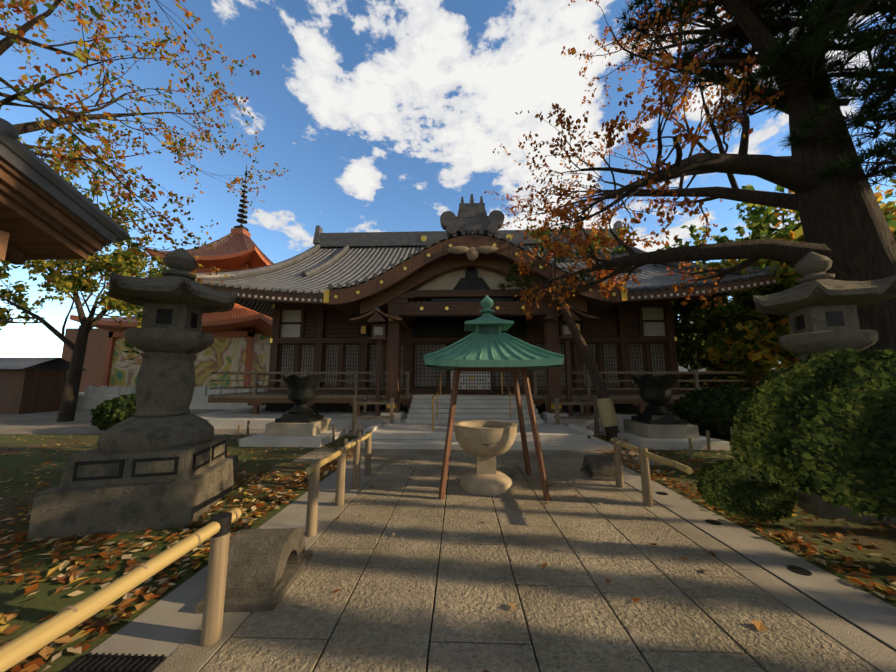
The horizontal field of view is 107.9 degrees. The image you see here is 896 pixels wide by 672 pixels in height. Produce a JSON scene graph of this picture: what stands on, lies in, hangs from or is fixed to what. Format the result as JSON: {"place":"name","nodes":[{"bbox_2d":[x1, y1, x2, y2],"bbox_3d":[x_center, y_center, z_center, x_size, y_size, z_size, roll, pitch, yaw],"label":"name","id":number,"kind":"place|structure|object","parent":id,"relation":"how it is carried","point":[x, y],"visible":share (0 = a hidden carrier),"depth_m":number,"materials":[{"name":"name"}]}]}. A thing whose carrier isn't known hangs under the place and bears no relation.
{"place":"outdoors","nodes":[
{"label":"outdoors","id":0,"kind":"place"},
{"bbox_2d":[0,133,128,264],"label":"roof","id":1,"kind":"structure","parent":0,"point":[47,212],"depth_m":2.45,"materials":[{"name":"brown wood"}]},
{"bbox_2d":[0,118,18,139],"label":"tile","id":2,"kind":"object","parent":1,"relation":"on","point":[8,129],"visible":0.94,"depth_m":2.12,"materials":[{"name":"tile"}]},
{"bbox_2d":[0,392,719,435],"bbox_3d":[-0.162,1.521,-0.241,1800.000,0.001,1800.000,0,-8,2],"label":"ground","id":3,"kind":"structure","parent":0,"point":[37,423],"depth_m":11.01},
{"bbox_2d":[0,133,169,421],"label":"tree","id":4,"kind":"object","parent":3,"relation":"on","point":[125,260],"depth_m":12.19,"materials":[{"name":"plant"}]},
{"bbox_2d":[90,393,136,431],"bbox_3d":[-9.292,2.315,9.857,2.178,1.230,2.022,0,-8,2],"label":"shrub","id":5,"kind":"object","parent":3,"relation":"on","point":[105,406],"depth_m":9.13,"materials":[{"name":"green plant"}]},
{"bbox_2d":[70,165,273,394],"bbox_3d":[-17.098,-4.808,26.423,12.000,19.600,12.000,0,-8,2],"label":"pagoda","id":6,"kind":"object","parent":3,"relation":"on","point":[242,337],"visible":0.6,"depth_m":21.04,"materials":[{"name":"red wood"}]},
{"bbox_2d":[350,307,407,432],"bbox_3d":[-2.179,1.037,10.290,1.600,3.745,1.190,0,-8,2],"label":"lantern post","id":7,"kind":"object","parent":3,"relation":"on","point":[379,331],"visible":0.75,"depth_m":10.13,"materials":[{"name":"brown wood"}]},
{"bbox_2d":[0,434,895,671],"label":"beds","id":8,"kind":"object","parent":3,"relation":"on","point":[45,602],"depth_m":3.22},
{"bbox_2d":[27,248,237,541],"bbox_3d":[-3.541,0.453,4.126,1.397,3.274,1.328,2,-8,-15],"label":"lantern","id":9,"kind":"object","parent":8,"relation":"on","point":[160,459],"visible":1,"depth_m":3.68,"materials":[{"name":"stone"}]},
{"bbox_2d":[0,0,288,328],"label":"tree","id":10,"kind":"object","parent":8,"relation":"on","point":[81,57],"depth_m":6.44,"materials":[{"name":"orange plant"}]},
{"bbox_2d":[239,375,347,446],"bbox_3d":[-3.836,1.853,8.522,1.900,1.660,1.900,0,-8,2],"label":"urn","id":11,"kind":"object","parent":8,"relation":"on","point":[301,422],"visible":1,"depth_m":8.06,"materials":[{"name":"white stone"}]},
{"bbox_2d":[0,429,895,671],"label":"fallen leaves","id":12,"kind":"object","parent":8,"relation":"on","point":[45,652],"visible":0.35,"depth_m":2.92,"materials":[{"name":"orange plant"}]},
{"bbox_2d":[237,421,734,460],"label":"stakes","id":13,"kind":"object","parent":8,"relation":"on","point":[691,455],"visible":0.44,"depth_m":7.12,"materials":[{"name":"grey wood"}]},
{"bbox_2d":[604,374,729,449],"bbox_3d":[5.259,1.812,8.214,1.900,1.660,1.900,0,-8,2],"label":"urn","id":14,"kind":"object","parent":8,"relation":"on","point":[656,424],"visible":0.98,"depth_m":7.79,"materials":[{"name":"black stone"}]},
{"bbox_2d":[672,385,754,437],"bbox_3d":[7.661,2.066,9.009,2.690,1.439,2.173,0,-8,2],"label":"shrub","id":15,"kind":"object","parent":8,"relation":"on","point":[737,397],"depth_m":8.58,"materials":[{"name":"green plant"}]},
{"bbox_2d":[696,458,798,522],"bbox_3d":[3.427,1.756,3.808,0.910,0.627,0.885,0,-8,2],"label":"small shrub","id":16,"kind":"object","parent":8,"relation":"on","point":[789,501],"depth_m":3.55,"materials":[{"name":"green plant"}]},
{"bbox_2d":[729,348,895,520],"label":"bush","id":17,"kind":"object","parent":8,"relation":"on","point":[773,388],"depth_m":2.68,"materials":[{"name":"green plant"}]},
{"bbox_2d":[753,252,895,525],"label":"lantern","id":18,"kind":"object","parent":8,"relation":"on","point":[818,305],"visible":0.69,"depth_m":4.10,"materials":[{"name":"stone"}]},
{"bbox_2d":[195,221,777,317],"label":"hall roof","id":19,"kind":"structure","parent":3,"relation":"on","point":[309,275],"depth_m":14.38,"materials":[{"name":"grey tile"}]},
{"bbox_2d":[323,194,627,323],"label":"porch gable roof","id":20,"kind":"structure","parent":19,"relation":"attached to","point":[471,239],"depth_m":9.98,"materials":[{"name":"wood"}]},
{"bbox_2d":[536,305,599,433],"bbox_3d":[3.718,1.011,10.090,1.600,3.745,1.190,0,-8,2],"label":"lantern post","id":21,"kind":"object","parent":3,"relation":"on","point":[565,334],"visible":0.79,"depth_m":9.91,"materials":[{"name":"brown wood"}]},
{"bbox_2d":[525,221,747,322],"bbox_3d":[7.520,-0.749,19.960,13.399,9.859,10.742,0,-8,2],"label":"tree","id":22,"kind":"object","parent":3,"relation":"on","point":[620,249],"visible":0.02,"depth_m":16.09,"materials":[{"name":"orange plant"}]},
{"bbox_2d":[484,0,895,351],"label":"cherry","id":23,"kind":"object","parent":3,"relation":"on","point":[846,229],"depth_m":4.99,"materials":[{"name":"brown plant"}]},
{"bbox_2d":[690,221,795,373],"bbox_3d":[20.026,-0.893,18.888,11.241,10.045,9.674,0,-8,2],"label":"tree","id":24,"kind":"object","parent":3,"relation":"on","point":[763,370],"visible":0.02,"depth_m":18.00,"materials":[{"name":"green plant"}]},
{"bbox_2d":[654,185,895,387],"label":"tree","id":25,"kind":"object","parent":3,"relation":"on","point":[759,226],"depth_m":14.06,"materials":[{"name":"green plant"}]},
{"bbox_2d":[679,179,895,390],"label":"tree","id":26,"kind":"object","parent":3,"relation":"on","point":[757,340],"depth_m":11.28,"materials":[{"name":"green plant"}]},
{"bbox_2d":[721,191,895,359],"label":"tree","id":27,"kind":"object","parent":3,"relation":"on","point":[886,214],"depth_m":13.73,"materials":[{"name":"plant"}]},
{"bbox_2d":[0,320,779,413],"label":"buildings","id":28,"kind":"structure","parent":0,"point":[32,385],"depth_m":16.42,"materials":[{"name":"paint"}]},
{"bbox_2d":[196,395,673,450],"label":"stone steps","id":29,"kind":"structure","parent":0,"point":[412,429],"depth_m":9.76,"materials":[{"name":"grey stone"}]},
{"bbox_2d":[370,267,568,422],"bbox_3d":[0.821,0.320,11.817,7.000,5.030,3.560,0,-8,2],"label":"temple porch","id":30,"kind":"object","parent":29,"relation":"on","point":[461,293],"visible":0.73,"depth_m":10.38,"materials":[{"name":"brown wood"}]},
{"bbox_2d":[432,371,514,430],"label":"handrails","id":31,"kind":"object","parent":29,"relation":"on","point":[502,376],"visible":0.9,"depth_m":9.68,"materials":[{"name":"gold metal"}]},
{"bbox_2d":[0,0,895,357],"label":"sky","id":32,"kind":"structure","parent":0,"point":[381,115],"materials":[{"name":"blue"}]},
{"bbox_2d":[265,301,680,410],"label":"hall walls","id":33,"kind":"structure","parent":0,"point":[633,336],"depth_m":13.52,"materials":[{"name":"brown wood"}]},
{"bbox_2d":[208,371,747,414],"bbox_3d":[0.983,2.636,16.277,18.800,1.520,9.900,0,-8,2],"label":"veranda railing","id":34,"kind":"object","parent":33,"relation":"attached to","point":[255,399],"visible":0.52,"depth_m":11.52,"materials":[{"name":"brown wood"}]},
{"bbox_2d":[67,448,895,671],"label":"path","id":35,"kind":"structure","parent":0,"point":[384,624],"depth_m":2.35,"materials":[{"name":"stone"}]},
{"bbox_2d":[62,652,166,671],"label":"grate","id":36,"kind":"object","parent":35,"relation":"on","point":[102,662],"visible":0.94,"depth_m":1.76,"materials":[{"name":"metal"}]},
{"bbox_2d":[195,528,312,613],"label":"stone block","id":37,"kind":"structure","parent":35,"relation":"on","point":[265,567],"depth_m":2.33,"materials":[{"name":"stone"}]},
{"bbox_2d":[0,431,692,671],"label":"fences","id":38,"kind":"object","parent":35,"relation":"on","point":[67,618],"visible":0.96,"depth_m":1.93,"materials":[{"name":"beige wood"}]},
{"bbox_2d":[454,420,516,495],"bbox_3d":[0.548,1.738,4.752,0.936,0.890,0.936,-7,-10,41],"label":"basin","id":39,"kind":"object","parent":35,"relation":"on","point":[486,442],"visible":1,"depth_m":4.47,"materials":[{"name":"beige stone"}]},
{"bbox_2d":[423,295,564,500],"bbox_3d":[0.610,0.776,4.929,1.829,2.855,1.633,0,-8,2],"label":"canopy","id":40,"kind":"object","parent":35,"relation":"on","point":[487,346],"visible":1,"depth_m":4.43,"materials":[{"name":"green metal"}]},
{"bbox_2d":[580,455,615,480],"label":"stone blocks","id":41,"kind":"structure","parent":35,"relation":"on","point":[598,468],"depth_m":5.09,"materials":[{"name":"stone"}]},
{"bbox_2d":[656,491,811,575],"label":"lids","id":42,"kind":"object","parent":35,"relation":"on","point":[799,570],"visible":1,"depth_m":2.67,"materials":[{"name":"metal"}]},
{"bbox_2d":[496,0,895,439],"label":"tree","id":43,"kind":"object","parent":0,"point":[862,41],"depth_m":4.81,"materials":[{"name":"plant"}]},
{"bbox_2d":[596,397,618,426],"bbox_3d":[4.192,1.992,8.563,0.500,0.768,0.407,-2,-8,17],"label":"straw","id":44,"kind":"object","parent":43,"relation":"on","point":[607,413],"visible":0.9,"depth_m":8.43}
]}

